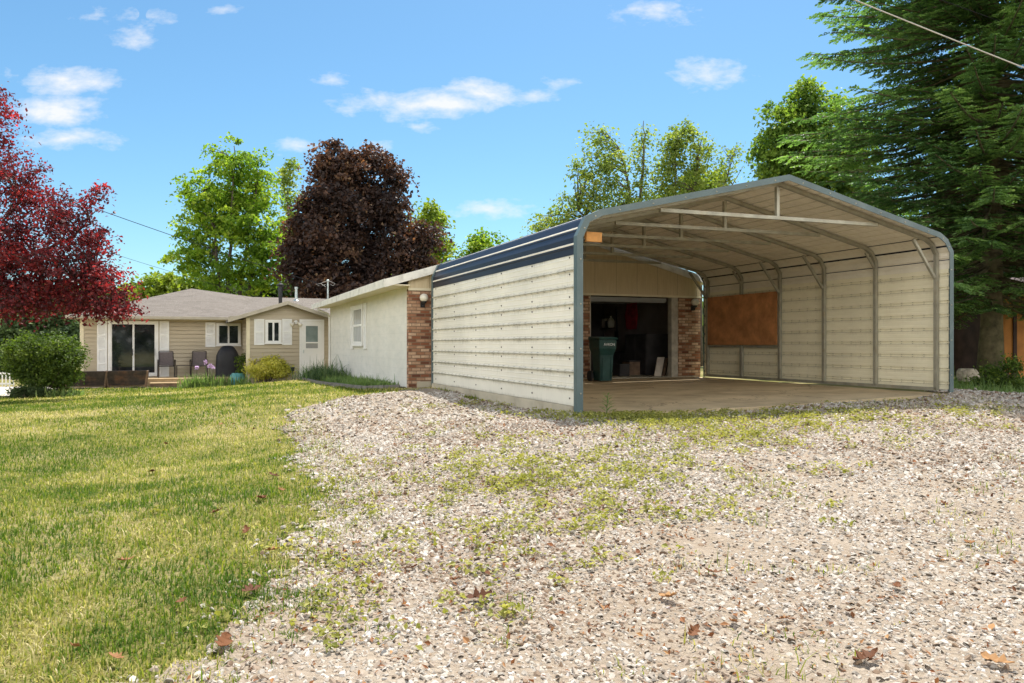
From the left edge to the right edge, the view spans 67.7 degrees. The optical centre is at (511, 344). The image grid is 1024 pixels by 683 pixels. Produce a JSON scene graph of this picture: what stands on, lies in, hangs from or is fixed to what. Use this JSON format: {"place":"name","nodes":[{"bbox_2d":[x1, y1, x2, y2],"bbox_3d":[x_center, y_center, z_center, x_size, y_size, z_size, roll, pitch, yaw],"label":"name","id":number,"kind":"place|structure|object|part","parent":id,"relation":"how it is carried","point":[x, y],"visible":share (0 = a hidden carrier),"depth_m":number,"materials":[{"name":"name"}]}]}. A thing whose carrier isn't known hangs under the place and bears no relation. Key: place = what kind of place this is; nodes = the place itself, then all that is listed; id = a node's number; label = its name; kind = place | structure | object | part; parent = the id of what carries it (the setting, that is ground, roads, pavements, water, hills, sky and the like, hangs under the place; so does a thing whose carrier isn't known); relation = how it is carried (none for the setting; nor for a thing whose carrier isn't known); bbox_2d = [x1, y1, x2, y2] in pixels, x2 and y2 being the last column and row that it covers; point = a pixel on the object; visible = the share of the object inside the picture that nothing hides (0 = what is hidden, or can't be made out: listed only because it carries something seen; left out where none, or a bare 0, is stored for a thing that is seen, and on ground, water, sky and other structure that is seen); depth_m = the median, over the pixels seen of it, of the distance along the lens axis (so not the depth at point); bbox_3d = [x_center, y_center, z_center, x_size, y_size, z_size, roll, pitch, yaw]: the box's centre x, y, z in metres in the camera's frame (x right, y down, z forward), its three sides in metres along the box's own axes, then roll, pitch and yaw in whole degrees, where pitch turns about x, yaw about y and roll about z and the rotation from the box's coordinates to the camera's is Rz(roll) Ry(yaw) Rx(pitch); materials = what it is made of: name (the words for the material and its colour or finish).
{"place":"outdoors","nodes":[
{"label":"outdoors","id":0,"kind":"place"},
{"bbox_2d":[0,387,51,395],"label":"side driveway","id":1,"kind":"structure","parent":0,"point":[3,391],"depth_m":25.08,"materials":[{"name":"concrete"}]},
{"bbox_2d":[0,0,1021,300],"label":"sky","id":2,"kind":"structure","parent":0,"point":[486,102],"materials":[{"name":"blue"}]},
{"bbox_2d":[0,365,1022,682],"bbox_3d":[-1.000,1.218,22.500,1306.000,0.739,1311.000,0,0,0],"label":"lawn","id":3,"kind":"structure","parent":0,"point":[118,551],"depth_m":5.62,"materials":[{"name":"green plant"}]},
{"bbox_2d":[0,372,14,385],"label":"railing","id":4,"kind":"object","parent":3,"relation":"on","point":[6,384],"visible":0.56,"depth_m":27.95,"materials":[{"name":"white paint"}]},
{"bbox_2d":[5,381,51,398],"bbox_3d":[-14.060,1.397,22.332,1.262,0.653,0.993,0,0,0],"label":"bush","id":5,"kind":"object","parent":3,"relation":"on","point":[19,391],"visible":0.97,"depth_m":22.13,"materials":[{"name":"green plant"}]},
{"bbox_2d":[27,387,64,397],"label":"hosta","id":6,"kind":"object","parent":3,"relation":"on","point":[36,394],"visible":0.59,"depth_m":22.29,"materials":[{"name":"green plant"}]},
{"bbox_2d":[0,328,91,391],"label":"round bush","id":7,"kind":"object","parent":3,"relation":"on","point":[54,361],"visible":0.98,"depth_m":22.62,"materials":[{"name":"green plant"}]},
{"bbox_2d":[0,289,92,377],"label":"background tree","id":8,"kind":"object","parent":3,"relation":"on","point":[71,328],"visible":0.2,"depth_m":35.25,"materials":[{"name":"green plant"}]},
{"bbox_2d":[44,386,71,397],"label":"hosta","id":9,"kind":"object","parent":3,"relation":"on","point":[59,393],"visible":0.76,"depth_m":22.47,"materials":[{"name":"green plant"}]},
{"bbox_2d":[61,387,84,396],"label":"hosta","id":10,"kind":"object","parent":3,"relation":"on","point":[76,392],"visible":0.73,"depth_m":22.78,"materials":[{"name":"green plant"}]},
{"bbox_2d":[0,81,149,331],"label":"plum tree","id":11,"kind":"object","parent":3,"relation":"on","point":[20,291],"visible":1,"depth_m":20.23,"materials":[{"name":"red plant"}]},
{"bbox_2d":[65,371,107,387],"bbox_3d":[-14.633,1.229,26.228,1.382,0.630,0.592,0,0,-22],"label":"planter box","id":12,"kind":"object","parent":3,"relation":"on","point":[95,378],"visible":0.48,"depth_m":26.14,"materials":[{"name":"brown wood"}]},
{"bbox_2d":[108,652,123,657],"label":"dead leaf","id":13,"kind":"object","parent":3,"relation":"on","point":[116,655],"visible":1,"depth_m":3.36,"materials":[{"name":"plant"}]},
{"bbox_2d":[70,387,176,388],"bbox_3d":[-11.594,1.445,27.486,7.617,0.200,1.775,0,0,-14],"label":"flower bed","id":14,"kind":"object","parent":3,"relation":"on","point":[118,387],"visible":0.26,"depth_m":26.67,"materials":[{"name":"brown soil"}]},
{"bbox_2d":[106,370,148,387],"bbox_3d":[-13.483,1.223,26.755,1.382,0.630,0.592,0,0,-22],"label":"planter box","id":15,"kind":"object","parent":14,"relation":"on","point":[134,377],"visible":0.88,"depth_m":26.59,"materials":[{"name":"brown wood"}]},
{"bbox_2d":[229,373,244,384],"bbox_3d":[-10.125,1.298,28.187,0.580,0.490,0.571,0,0,0],"label":"flower pot","id":16,"kind":"object","parent":14,"relation":"on","point":[234,375],"visible":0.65,"depth_m":27.96,"materials":[{"name":"teal ceramic"}]},
{"bbox_2d":[234,353,245,378],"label":"green shrub","id":17,"kind":"object","parent":14,"relation":"on","point":[242,358],"visible":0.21,"depth_m":28.36,"materials":[{"name":"green plant"}]},
{"bbox_2d":[241,354,296,382],"bbox_3d":[-8.926,0.985,28.023,2.151,1.313,1.498,0,0,0],"label":"golden shrub","id":18,"kind":"object","parent":14,"relation":"on","point":[266,368],"visible":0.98,"depth_m":27.73,"materials":[{"name":"yellow plant"}]},
{"bbox_2d":[117,556,133,559],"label":"dead leaf","id":19,"kind":"object","parent":3,"relation":"on","point":[122,558],"visible":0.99,"depth_m":4.75,"materials":[{"name":"brown plant"}]},
{"bbox_2d":[76,376,228,386],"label":"deck","id":20,"kind":"structure","parent":3,"relation":"on","point":[164,379],"depth_m":27.80,"materials":[{"name":"brown wood"}]},
{"bbox_2d":[157,351,175,377],"bbox_3d":[-13.088,0.738,28.916,0.640,1.000,0.560,0,0,-28],"label":"patio chair","id":21,"kind":"object","parent":20,"relation":"on","point":[165,357],"visible":1,"depth_m":29.01,"materials":[{"name":"fabric"}]},
{"bbox_2d":[190,351,207,376],"bbox_3d":[-12.030,0.738,29.351,0.640,1.000,0.560,0,0,-18],"label":"patio chair","id":22,"kind":"object","parent":20,"relation":"on","point":[198,358],"visible":0.77,"depth_m":29.45,"materials":[{"name":"fabric"}]},
{"bbox_2d":[215,346,239,376],"bbox_3d":[-11.070,0.646,29.748,0.895,1.209,0.615,0,0,-22],"label":"covered grill","id":23,"kind":"object","parent":20,"relation":"on","point":[225,359],"visible":0.84,"depth_m":29.48,"materials":[{"name":"fabric"}]},
{"bbox_2d":[118,267,204,301],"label":"background tree","id":24,"kind":"object","parent":3,"relation":"on","point":[155,284],"visible":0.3,"depth_m":46.12,"materials":[{"name":"green plant"}]},
{"bbox_2d":[150,382,178,386],"bbox_3d":[-12.483,1.539,27.435,0.950,0.350,0.400,0,0,-22],"label":"deck step","id":25,"kind":"object","parent":3,"relation":"on","point":[163,384],"visible":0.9,"depth_m":27.30,"materials":[{"name":"brown wood"}]},
{"bbox_2d":[177,371,198,388],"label":"iris","id":26,"kind":"object","parent":3,"relation":"on","point":[185,382],"visible":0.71,"depth_m":26.11,"materials":[{"name":"green plant"}]},
{"bbox_2d":[186,366,206,387],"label":"iris","id":27,"kind":"object","parent":3,"relation":"on","point":[203,381],"visible":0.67,"depth_m":26.19,"materials":[{"name":"green plant"}]},
{"bbox_2d":[65,279,334,383],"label":"house","id":28,"kind":"structure","parent":3,"relation":"on","point":[182,325],"depth_m":29.13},
{"bbox_2d":[0,216,252,295],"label":"power line","id":29,"kind":"object","parent":28,"relation":"attached to","point":[157,267],"visible":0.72,"depth_m":31.81,"materials":[{"name":"black metal"}]},
{"bbox_2d":[108,321,157,375],"bbox_3d":[-14.406,0.155,29.067,1.723,2.111,0.059,0,0,-22],"label":"sliding door","id":30,"kind":"structure","parent":28,"relation":"in","point":[120,338],"depth_m":29.06,"materials":[{"name":"white paint"}]},
{"bbox_2d":[50,192,324,285],"bbox_3d":[-15.908,-5.460,28.240,18.250,6.011,0.024,0,0,-28],"label":"power line","id":31,"kind":"object","parent":28,"relation":"attached to","point":[206,247],"visible":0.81,"depth_m":30.24,"materials":[{"name":"black metal"}]},
{"bbox_2d":[216,323,240,345],"bbox_3d":[-11.260,-0.388,30.345,0.948,0.916,0.084,0,0,-22],"label":"window","id":32,"kind":"structure","parent":28,"relation":"in","point":[227,334],"depth_m":30.34,"materials":[{"name":"white paint"}]},
{"bbox_2d":[265,320,281,343],"bbox_3d":[-8.793,-0.463,28.147,0.618,0.891,0.084,0,0,-22],"label":"window","id":33,"kind":"structure","parent":28,"relation":"in","point":[273,328],"depth_m":28.16,"materials":[{"name":"white paint"}]},
{"bbox_2d":[299,319,323,375],"bbox_3d":[-7.505,0.126,28.657,0.900,2.136,0.119,0,0,-22],"label":"storm door","id":34,"kind":"structure","parent":28,"relation":"in","point":[311,334],"depth_m":28.66,"materials":[{"name":"white paint"}]},
{"bbox_2d":[192,359,215,387],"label":"iris","id":35,"kind":"object","parent":3,"relation":"on","point":[208,366],"visible":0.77,"depth_m":26.37,"materials":[{"name":"green plant"}]},
{"bbox_2d":[201,365,221,386],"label":"iris","id":36,"kind":"object","parent":3,"relation":"on","point":[212,384],"visible":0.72,"depth_m":26.30,"materials":[{"name":"green plant"}]},
{"bbox_2d":[215,632,232,646],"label":"dead leaf","id":37,"kind":"object","parent":3,"relation":"on","point":[224,639],"visible":1,"depth_m":3.53,"materials":[{"name":"brown plant"}]},
{"bbox_2d":[213,375,235,386],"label":"iris","id":38,"kind":"object","parent":3,"relation":"on","point":[226,383],"visible":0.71,"depth_m":26.45,"materials":[{"name":"green plant"}]},
{"bbox_2d":[157,131,293,296],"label":"maple tree","id":39,"kind":"object","parent":3,"relation":"on","point":[230,224],"visible":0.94,"depth_m":43.56,"materials":[{"name":"green plant"}]},
{"bbox_2d":[232,372,254,384],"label":"iris","id":40,"kind":"object","parent":3,"relation":"on","point":[244,381],"visible":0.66,"depth_m":26.70,"materials":[{"name":"green plant"}]},
{"bbox_2d":[242,525,249,532],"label":"dead leaf","id":41,"kind":"object","parent":3,"relation":"on","point":[246,528],"visible":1,"depth_m":5.33,"materials":[{"name":"brown plant"}]},
{"bbox_2d":[242,583,260,590],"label":"dead leaf","id":42,"kind":"object","parent":3,"relation":"on","point":[250,588],"visible":1,"depth_m":4.20,"materials":[{"name":"brown plant"}]},
{"bbox_2d":[221,280,303,297],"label":"background tree","id":43,"kind":"object","parent":3,"relation":"on","point":[273,294],"visible":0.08,"depth_m":46.93,"materials":[{"name":"green plant"}]},
{"bbox_2d":[270,157,303,268],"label":"background tree","id":44,"kind":"object","parent":3,"relation":"on","point":[285,173],"visible":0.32,"depth_m":51.75,"materials":[{"name":"green plant"}]},
{"bbox_2d":[302,378,399,388],"bbox_3d":[-5.357,1.134,22.079,0.819,0.444,10.918,0,0,-27],"label":"bed edging","id":45,"kind":"object","parent":3,"relation":"on","point":[351,385],"visible":0.49,"depth_m":18.37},
{"bbox_2d":[0,282,702,337],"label":"distant woods","id":46,"kind":"object","parent":3,"relation":"on","point":[269,284],"depth_m":86.18,"materials":[{"name":"green plant"}]},
{"bbox_2d":[264,137,454,298],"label":"maple tree","id":47,"kind":"object","parent":3,"relation":"on","point":[328,234],"visible":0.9,"depth_m":40.01,"materials":[{"name":"brown plant"}]},
{"bbox_2d":[391,197,456,274],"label":"background tree","id":48,"kind":"object","parent":3,"relation":"on","point":[431,212],"visible":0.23,"depth_m":51.48,"materials":[{"name":"green plant"}]},
{"bbox_2d":[441,226,509,262],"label":"background tree","id":49,"kind":"object","parent":3,"relation":"on","point":[478,242],"visible":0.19,"depth_m":45.72,"materials":[{"name":"green plant"}]},
{"bbox_2d":[311,242,702,387],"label":"garage","id":50,"kind":"structure","parent":3,"relation":"on","point":[381,328],"depth_m":19.80,"materials":[{"name":"white paint"}]},
{"bbox_2d":[351,304,362,345],"bbox_3d":[-4.582,-0.551,22.604,0.084,1.210,1.590,0,0,-22],"label":"window","id":51,"kind":"structure","parent":50,"relation":"in","point":[357,311],"depth_m":22.61,"materials":[{"name":"white paint"}]},
{"bbox_2d":[613,364,629,375],"bbox_3d":[2.928,0.681,20.509,0.330,0.315,0.430,0,0,-22],"label":"crate","id":52,"kind":"object","parent":50,"relation":"on","point":[621,369],"visible":0.9,"depth_m":20.34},
{"bbox_2d":[591,296,665,303],"bbox_3d":[2.570,-1.156,20.686,2.330,0.120,2.200,0,0,-22],"label":"overhead door","id":53,"kind":"structure","parent":50,"relation":"in","point":[594,299],"depth_m":19.78,"materials":[{"name":"grey plastic"}]},
{"bbox_2d":[625,303,637,328],"bbox_3d":[3.631,-0.876,23.114,0.215,0.833,0.601,0,0,-22],"label":"hanging coat","id":54,"kind":"object","parent":50,"relation":"hanging from","point":[631,315],"visible":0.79,"depth_m":22.99,"materials":[{"name":"red fabric"}]},
{"bbox_2d":[622,360,640,374],"bbox_3d":[3.306,0.641,21.205,0.370,0.395,0.430,0,0,-22],"label":"crate","id":55,"kind":"object","parent":50,"relation":"on","point":[634,365],"visible":0.85,"depth_m":21.03,"materials":[{"name":"brown wood"}]},
{"bbox_2d":[654,357,664,375],"bbox_3d":[3.925,0.589,20.356,0.140,0.500,0.432,0,0,33],"label":"board","id":56,"kind":"object","parent":50,"relation":"on","point":[659,366],"visible":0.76,"depth_m":20.34,"materials":[{"name":"beige wood"}]},
{"bbox_2d":[662,358,667,375],"bbox_3d":[4.110,0.599,20.497,0.066,0.480,0.325,0,0,33],"label":"board","id":57,"kind":"object","parent":50,"relation":"on","point":[665,367],"visible":0.88,"depth_m":20.48,"materials":[{"name":"brown wood"}]},
{"bbox_2d":[63,394,1023,649],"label":"weeds","id":58,"kind":"object","parent":3,"relation":"on","point":[673,418],"visible":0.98,"depth_m":6.80,"materials":[{"name":"green plant"}]},
{"bbox_2d":[519,121,664,236],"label":"airy tree","id":59,"kind":"object","parent":3,"relation":"on","point":[606,168],"visible":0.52,"depth_m":41.75,"materials":[{"name":"green plant"}]},
{"bbox_2d":[647,114,722,269],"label":"airy tree","id":60,"kind":"object","parent":3,"relation":"on","point":[677,142],"visible":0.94,"depth_m":41.73,"materials":[{"name":"green plant"}]},
{"bbox_2d":[431,174,953,413],"bbox_3d":[2.963,-0.840,15.299,7.397,3.669,7.185,0,0,-22],"label":"carport","id":61,"kind":"object","parent":3,"relation":"on","point":[865,294],"visible":1,"depth_m":14.39,"materials":[{"name":"metal"}]},
{"bbox_2d":[585,232,601,242],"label":"lumber block","id":62,"kind":"structure","parent":61,"relation":"attached to","point":[593,236],"depth_m":11.21,"materials":[{"name":"orange wood"}]},
{"bbox_2d":[708,291,776,344],"bbox_3d":[5.519,-0.599,18.470,0.018,1.215,2.540,0,0,-22],"label":"plywood sheet","id":63,"kind":"object","parent":61,"relation":"attached to","point":[746,319],"visible":1,"depth_m":18.34,"materials":[{"name":"brown wood"}]},
{"bbox_2d":[654,165,731,365],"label":"background tree","id":64,"kind":"object","parent":3,"relation":"on","point":[710,178],"visible":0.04,"depth_m":44.84,"materials":[{"name":"green plant"}]},
{"bbox_2d":[708,141,745,187],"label":"airy tree","id":65,"kind":"object","parent":3,"relation":"on","point":[733,153],"visible":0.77,"depth_m":41.89,"materials":[{"name":"green plant"}]},
{"bbox_2d":[739,74,906,216],"bbox_3d":[12.085,-4.742,30.112,6.607,11.855,4.839,0,0,0],"label":"broadleaf tree","id":66,"kind":"object","parent":3,"relation":"on","point":[808,106],"visible":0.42,"depth_m":29.37,"materials":[{"name":"green plant"}]},
{"bbox_2d":[771,0,1023,377],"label":"spruce tree","id":67,"kind":"object","parent":3,"relation":"on","point":[981,109],"visible":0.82,"depth_m":18.55,"materials":[{"name":"green plant"}]},
{"bbox_2d":[905,151,1023,277],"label":"background tree","id":68,"kind":"object","parent":3,"relation":"on","point":[966,235],"visible":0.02,"depth_m":31.49,"materials":[{"name":"green plant"}]},
{"bbox_2d":[956,368,979,381],"bbox_3d":[11.046,0.735,18.507,0.521,0.307,0.445,0,0,0],"label":"boulder","id":69,"kind":"object","parent":3,"relation":"on","point":[967,372],"visible":0.69,"depth_m":18.36,"materials":[{"name":"stone"}]},
{"bbox_2d":[963,359,1004,390],"bbox_3d":[10.086,0.738,16.235,0.866,0.851,0.840,0,0,0],"label":"weed bush","id":70,"kind":"object","parent":3,"relation":"on","point":[989,373],"visible":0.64,"depth_m":16.11,"materials":[{"name":"green plant"}]},
{"bbox_2d":[954,278,1023,376],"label":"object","id":71,"kind":"structure","parent":3,"relation":"on","point":[966,340],"depth_m":22.39,"materials":[{"name":"brown wood"}]},
{"bbox_2d":[954,365,1023,393],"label":"tall grass","id":72,"kind":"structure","parent":3,"relation":"on","point":[957,384],"depth_m":15.08,"materials":[{"name":"green plant"}]},
{"bbox_2d":[978,361,1019,380],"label":"weed bush","id":73,"kind":"object","parent":3,"relation":"on","point":[1001,371],"visible":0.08,"depth_m":16.93,"materials":[{"name":"green plant"}]},
{"bbox_2d":[988,351,1023,392],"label":"weed bush","id":74,"kind":"object","parent":3,"relation":"on","point":[1012,365],"visible":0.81,"depth_m":15.93,"materials":[{"name":"green plant"}]},
{"bbox_2d":[105,388,1023,682],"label":"gravel driveway","id":75,"kind":"structure","parent":0,"point":[769,652],"depth_m":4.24,"materials":[{"name":"beige gravel"}]},
{"bbox_2d":[466,587,491,598],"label":"dead leaf","id":76,"kind":"object","parent":75,"relation":"on","point":[483,592],"visible":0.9,"depth_m":4.08,"materials":[{"name":"brown plant"}]},
{"bbox_2d":[432,383,573,412],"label":"concrete curb","id":77,"kind":"structure","parent":75,"relation":"on","point":[521,402],"depth_m":12.78,"materials":[{"name":"beige concrete"}]},
{"bbox_2d":[170,405,1023,682],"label":"leaf litter","id":78,"kind":"object","parent":75,"relation":"on","point":[682,619],"visible":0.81,"depth_m":4.46,"materials":[{"name":"brown plant"}]},
{"bbox_2d":[600,393,616,413],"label":"tall weed","id":79,"kind":"object","parent":75,"relation":"on","point":[607,401],"visible":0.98,"depth_m":10.26,"materials":[{"name":"green plant"}]},
{"bbox_2d":[658,591,675,596],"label":"dead leaf","id":80,"kind":"object","parent":75,"relation":"on","point":[667,594],"visible":1,"depth_m":4.08,"materials":[{"name":"orange plant"}]},
{"bbox_2d":[687,624,699,635],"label":"dead leaf","id":81,"kind":"object","parent":75,"relation":"on","point":[693,630],"visible":1,"depth_m":3.65,"materials":[{"name":"brown plant"}]},
{"bbox_2d":[705,568,721,571],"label":"dead leaf","id":82,"kind":"object","parent":75,"relation":"on","point":[715,570],"visible":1,"depth_m":4.47,"materials":[{"name":"brown plant"}]},
{"bbox_2d":[852,647,877,659],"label":"dead leaf","id":83,"kind":"object","parent":75,"relation":"on","point":[867,654],"visible":1,"depth_m":3.37,"materials":[{"name":"brown plant"}]},
{"bbox_2d":[892,581,901,586],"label":"dead leaf","id":84,"kind":"object","parent":75,"relation":"on","point":[896,583],"visible":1,"depth_m":4.25,"materials":[{"name":"brown plant"}]},
{"bbox_2d":[980,651,1014,662],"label":"dead leaf","id":85,"kind":"object","parent":75,"relation":"on","point":[994,657],"visible":1,"depth_m":3.35,"materials":[{"name":"plant"}]},
{"bbox_2d":[591,303,603,370],"bbox_3d":[2.551,-0.251,24.867,0.570,2.180,0.848,0,0,-22],"label":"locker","id":86,"kind":"object","parent":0,"point":[597,313],"visible":0.14,"depth_m":24.47,"materials":[{"name":"black metal"}]},
{"bbox_2d":[625,334,667,374],"bbox_3d":[3.798,0.275,21.632,0.720,1.129,1.134,0,0,-22],"label":"workbench","id":87,"kind":"object","parent":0,"point":[646,350],"visible":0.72,"depth_m":21.15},
{"bbox_3d":[3.366,0.275,21.761,0.018,1.049,0.527,0,0,-22],"label":"door panel","id":88,"kind":"part","parent":87,"relation":"part of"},
{"bbox_3d":[3.581,0.275,21.236,0.018,1.049,0.527,0,0,-22],"label":"door panel","id":89,"kind":"part","parent":87,"relation":"part of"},
{"bbox_2d":[583,377,946,413],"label":"concrete floor","id":90,"kind":"structure","parent":0,"point":[667,394],"depth_m":13.82,"materials":[{"name":"beige concrete"}]},
{"bbox_2d":[587,337,617,380],"bbox_3d":[2.126,0.342,18.068,0.504,1.059,0.662,0,0,-22],"label":"trash cart","id":91,"kind":"object","parent":90,"relation":"on","point":[602,349],"visible":1,"depth_m":17.86,"materials":[{"name":"plastic"}]},
{"bbox_2d":[854,0,1023,67],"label":"power line","id":92,"kind":"object","parent":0,"point":[938,33],"visible":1,"depth_m":10.07,"materials":[{"name":"grey metal"}]},
{"bbox_2d":[941,0,1022,29],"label":"power line","id":93,"kind":"object","parent":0,"point":[975,12],"visible":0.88,"depth_m":16.51,"materials":[{"name":"black metal"}]},
{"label":"shelf","id":94,"kind":"object","parent":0,"visible":0},
{"bbox_2d":[602,318,608,327],"bbox_3d":[3.013,-0.680,24.388,0.200,0.299,0.240,0,0,-22],"label":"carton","id":95,"kind":"object","parent":94,"relation":"on","point":[603,320],"visible":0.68,"depth_m":24.36,"materials":[{"name":"grey cardboard"}]},
{"bbox_2d":[607,316,613,327],"bbox_3d":[3.122,-0.715,24.095,0.218,0.370,0.218,0,0,0],"label":"jug","id":96,"kind":"object","parent":94,"relation":"on","point":[610,322],"visible":1,"depth_m":24.02,"materials":[{"name":"white plastic"}]},
{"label":"planting bed","id":97,"kind":"structure","parent":0,"visible":0},
{"bbox_2d":[283,361,330,379],"bbox_3d":[-6.835,0.785,25.921,2.435,0.960,2.186,0,0,13],"label":"daylily","id":98,"kind":"object","parent":97,"relation":"on","point":[305,372],"visible":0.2,"depth_m":25.73,"materials":[{"name":"green plant"}]},
{"bbox_2d":[291,359,327,379],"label":"daylily","id":99,"kind":"object","parent":97,"relation":"on","point":[295,377],"visible":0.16,"depth_m":26.41,"materials":[{"name":"green plant"}]},
{"bbox_2d":[288,359,335,378],"bbox_3d":[-6.084,0.734,25.125,2.753,0.899,2.259,0,0,0],"label":"daylily","id":100,"kind":"object","parent":97,"relation":"on","point":[318,369],"visible":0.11,"depth_m":25.09,"materials":[{"name":"green plant"}]},
{"bbox_2d":[299,359,344,379],"bbox_3d":[-6.292,0.781,24.518,2.297,0.760,2.634,0,0,-45],"label":"daylily","id":101,"kind":"object","parent":97,"relation":"on","point":[317,372],"visible":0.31,"depth_m":24.16,"materials":[{"name":"green plant"}]},
{"bbox_2d":[304,355,352,380],"bbox_3d":[-5.578,0.714,23.649,2.422,0.856,2.104,0,0,0],"label":"daylily","id":102,"kind":"object","parent":97,"relation":"on","point":[330,372],"visible":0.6,"depth_m":23.49,"materials":[{"name":"green plant"}]},
{"bbox_2d":[317,370,398,385],"bbox_3d":[-4.306,0.917,20.704,1.740,0.477,6.842,0,0,-18],"label":"ground cover","id":103,"kind":"object","parent":97,"relation":"on","point":[354,380],"visible":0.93,"depth_m":19.53,"materials":[{"name":"green plant"}]}
]}

